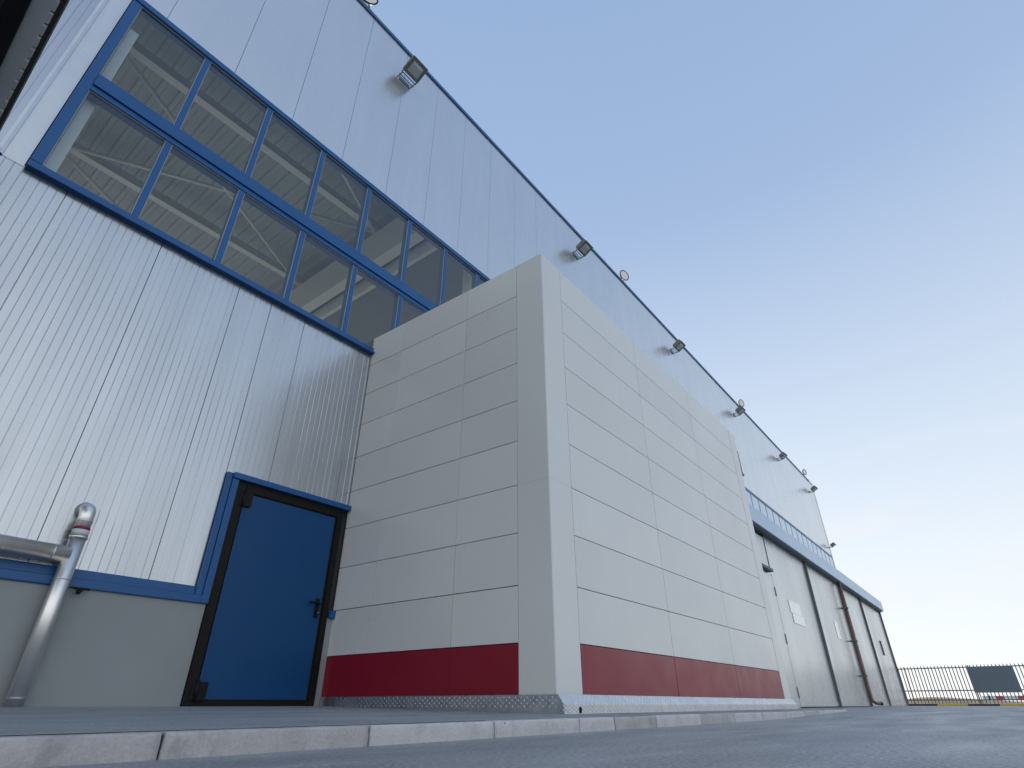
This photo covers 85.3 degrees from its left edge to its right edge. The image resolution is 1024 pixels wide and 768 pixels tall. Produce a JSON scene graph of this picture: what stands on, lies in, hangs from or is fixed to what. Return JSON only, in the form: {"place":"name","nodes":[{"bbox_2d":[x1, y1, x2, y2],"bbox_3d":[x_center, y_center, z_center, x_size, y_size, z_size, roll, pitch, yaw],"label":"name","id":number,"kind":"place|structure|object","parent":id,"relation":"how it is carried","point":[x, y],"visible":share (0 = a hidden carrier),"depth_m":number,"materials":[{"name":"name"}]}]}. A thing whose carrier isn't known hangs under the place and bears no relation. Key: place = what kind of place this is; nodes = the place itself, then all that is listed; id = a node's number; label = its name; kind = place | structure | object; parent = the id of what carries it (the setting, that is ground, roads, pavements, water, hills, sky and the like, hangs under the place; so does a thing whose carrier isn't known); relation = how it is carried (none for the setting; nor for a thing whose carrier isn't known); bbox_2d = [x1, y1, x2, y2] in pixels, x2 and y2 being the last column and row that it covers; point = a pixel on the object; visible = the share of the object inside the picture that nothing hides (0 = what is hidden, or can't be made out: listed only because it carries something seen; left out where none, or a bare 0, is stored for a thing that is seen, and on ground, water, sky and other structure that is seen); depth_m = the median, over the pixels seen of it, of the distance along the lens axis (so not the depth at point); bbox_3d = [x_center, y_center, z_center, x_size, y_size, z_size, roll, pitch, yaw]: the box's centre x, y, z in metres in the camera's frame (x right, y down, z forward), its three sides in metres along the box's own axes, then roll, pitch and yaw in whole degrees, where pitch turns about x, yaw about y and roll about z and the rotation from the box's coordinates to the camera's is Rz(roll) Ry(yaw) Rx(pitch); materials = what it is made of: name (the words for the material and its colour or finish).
{"place":"outdoors","nodes":[
{"label":"outdoors","id":0,"kind":"place"},
{"bbox_2d":[0,706,840,735],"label":"pavement","id":1,"kind":"structure","parent":0,"point":[36,720],"depth_m":2.99,"materials":[{"name":"concrete"}]},
{"bbox_2d":[319,254,797,713],"bbox_3d":[1.227,2.218,8.451,3.062,4.731,6.677,-21,-36,32],"label":"clad annex","id":2,"kind":"object","parent":1,"relation":"on","point":[549,513],"visible":1,"depth_m":6.13,"materials":[{"name":"grey metal"}]},
{"bbox_2d":[5,705,1023,767],"bbox_3d":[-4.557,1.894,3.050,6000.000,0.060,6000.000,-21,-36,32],"label":"road","id":3,"kind":"structure","parent":0,"point":[922,737],"depth_m":2.17,"materials":[{"name":"grey asphalt"}]},
{"bbox_2d":[0,710,846,767],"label":"kerb","id":4,"kind":"structure","parent":3,"relation":"on","point":[32,751],"depth_m":2.04,"materials":[{"name":"concrete"}]},
{"bbox_2d":[0,0,908,707],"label":"hangar building","id":5,"kind":"structure","parent":3,"relation":"on","point":[238,238],"depth_m":6.56,"materials":[{"name":"silver metal"}]},
{"bbox_2d":[0,0,69,130],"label":"eave canopy","id":6,"kind":"object","parent":5,"relation":"attached to","point":[27,27],"visible":1,"depth_m":4.15,"materials":[{"name":"black metal"}]},
{"bbox_2d":[0,502,95,706],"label":"steel pipe","id":7,"kind":"object","parent":5,"relation":"attached to","point":[67,557],"visible":0.99,"depth_m":4.30,"materials":[{"name":"silver metal"}]},
{"bbox_2d":[73,587,89,593],"bbox_3d":[-3.525,1.692,4.538,0.090,0.052,0.115,-21,-36,32],"label":"valve tap","id":8,"kind":"object","parent":5,"relation":"attached to","point":[79,590],"visible":1,"depth_m":4.52,"materials":[{"name":"black paint"}]},
{"bbox_2d":[24,0,490,354],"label":"window","id":9,"kind":"structure","parent":5,"relation":"in","point":[93,86],"depth_m":7.19,"materials":[{"name":"blue paint"}]},
{"bbox_2d":[180,471,350,705],"bbox_3d":[-2.511,2.151,5.848,0.156,2.143,1.558,-21,-36,32],"label":"door","id":10,"kind":"structure","parent":5,"relation":"in","point":[264,582],"depth_m":5.75,"materials":[{"name":"blue paint"}]},
{"bbox_2d":[362,0,377,7],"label":"round lamp","id":11,"kind":"object","parent":5,"relation":"on","point":[371,2],"visible":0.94,"depth_m":10.92,"materials":[{"name":"black paint"}]},
{"bbox_2d":[398,55,427,88],"bbox_3d":[-1.966,-6.210,11.045,0.476,0.345,0.402,-21,-36,32],"label":"floodlight","id":12,"kind":"object","parent":5,"relation":"attached to","point":[415,69],"visible":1,"depth_m":10.99,"materials":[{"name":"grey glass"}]},
{"bbox_2d":[572,239,592,259],"bbox_3d":[1.950,-3.728,15.355,0.476,0.345,0.402,-21,-36,32],"label":"floodlight","id":13,"kind":"object","parent":5,"relation":"attached to","point":[584,247],"visible":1,"depth_m":15.28,"materials":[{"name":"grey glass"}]},
{"bbox_2d":[620,270,628,280],"bbox_3d":[3.610,-3.500,18.048,0.240,0.403,0.356,-21,-36,32],"label":"round lamp","id":14,"kind":"object","parent":5,"relation":"on","point":[624,275],"visible":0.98,"depth_m":18.02,"materials":[{"name":"black paint"}]},
{"bbox_2d":[670,339,685,353],"bbox_3d":[5.879,-1.326,19.729,0.476,0.345,0.402,-21,-36,32],"label":"floodlight","id":15,"kind":"object","parent":5,"relation":"attached to","point":[679,345],"visible":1,"depth_m":19.65,"materials":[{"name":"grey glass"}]},
{"bbox_2d":[733,406,745,416],"bbox_3d":[9.838,1.183,24.086,0.476,0.345,0.402,-21,-36,32],"label":"floodlight","id":16,"kind":"object","parent":5,"relation":"attached to","point":[739,410],"visible":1,"depth_m":24.00,"materials":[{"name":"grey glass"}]},
{"bbox_2d":[738,399,743,406],"bbox_3d":[10.570,0.909,25.708,0.240,0.403,0.356,-21,-36,32],"label":"round lamp","id":17,"kind":"object","parent":5,"relation":"on","point":[740,402],"visible":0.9,"depth_m":25.68,"materials":[{"name":"black paint"}]},
{"bbox_2d":[761,535,800,705],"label":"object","id":18,"kind":"structure","parent":5,"relation":"in","point":[793,689],"depth_m":14.57,"materials":[{"name":"metal"}]},
{"bbox_2d":[777,452,787,460],"bbox_3d":[13.829,3.711,28.478,0.476,0.345,0.402,-21,-36,32],"label":"floodlight","id":19,"kind":"object","parent":5,"relation":"attached to","point":[782,455],"visible":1,"depth_m":28.38,"materials":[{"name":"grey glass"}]},
{"bbox_2d":[745,488,834,566],"bbox_3d":[13.700,8.109,26.251,0.090,2.640,15.455,-21,-36,32],"label":"strip window","id":20,"kind":"structure","parent":5,"relation":"in","point":[753,499],"depth_m":25.43,"materials":[{"name":"blue paint"}]},
{"bbox_2d":[759,535,842,706],"bbox_3d":[8.753,7.219,16.787,0.155,4.380,4.650,-21,-36,32],"label":"sliding door","id":21,"kind":"structure","parent":5,"relation":"in","point":[815,680],"depth_m":16.66,"materials":[{"name":"metal"}]},
{"bbox_2d":[809,486,817,492],"bbox_3d":[17.789,6.220,32.835,0.476,0.345,0.402,-21,-36,32],"label":"floodlight","id":22,"kind":"object","parent":5,"relation":"attached to","point":[814,488],"visible":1,"depth_m":32.75,"materials":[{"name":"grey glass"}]},
{"bbox_2d":[806,565,872,705],"bbox_3d":[11.856,9.184,20.202,0.155,4.380,5.420,-21,-36,32],"label":"sliding door","id":23,"kind":"structure","parent":5,"relation":"in","point":[852,688],"depth_m":20.13,"materials":[{"name":"metal"}]},
{"bbox_2d":[838,582,882,705],"bbox_3d":[13.440,10.027,21.683,0.617,4.362,0.302,14,-33,-23],"label":"drainpipe","id":24,"kind":"object","parent":5,"relation":"attached to","point":[855,641],"visible":1,"depth_m":21.44,"materials":[{"name":"metal"}]},
{"bbox_2d":[842,589,891,705],"bbox_3d":[14.934,11.135,23.589,0.155,4.380,4.570,-21,-36,32],"label":"sliding door","id":25,"kind":"structure","parent":5,"relation":"in","point":[870,660],"depth_m":23.97,"materials":[{"name":"metal"}]},
{"bbox_2d":[861,601,908,705],"bbox_3d":[18.089,13.134,27.062,0.155,4.380,5.670,-21,-36,32],"label":"sliding door","id":26,"kind":"structure","parent":5,"relation":"in","point":[884,652],"depth_m":27.21,"materials":[{"name":"metal"}]},
{"bbox_2d":[897,663,1023,703],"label":"metal fence","id":27,"kind":"object","parent":3,"relation":"on","point":[944,699],"visible":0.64,"depth_m":30.70,"materials":[{"name":"grey metal"}]},
{"bbox_2d":[966,666,1022,692],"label":"notice board","id":28,"kind":"object","parent":27,"relation":"attached to","point":[991,679],"visible":1,"depth_m":29.63,"materials":[{"name":"grey metal"}]},
{"bbox_2d":[909,704,1023,705],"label":"safety kerb","id":29,"kind":"structure","parent":3,"relation":"on","point":[966,704],"depth_m":29.57,"materials":[{"name":"black paint"}]},
{"bbox_2d":[982,694,1023,703],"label":"striped barrier","id":30,"kind":"object","parent":3,"relation":"on","point":[1002,697],"visible":0.58,"depth_m":32.47,"materials":[{"name":"white paint"}]},
{"bbox_2d":[364,0,1023,701],"label":"sky","id":31,"kind":"structure","parent":0,"point":[822,201],"materials":[{"name":"blue"}]},
{"bbox_2d":[908,697,1023,703],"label":"hills","id":32,"kind":"structure","parent":0,"point":[969,701],"depth_m":70.45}
]}

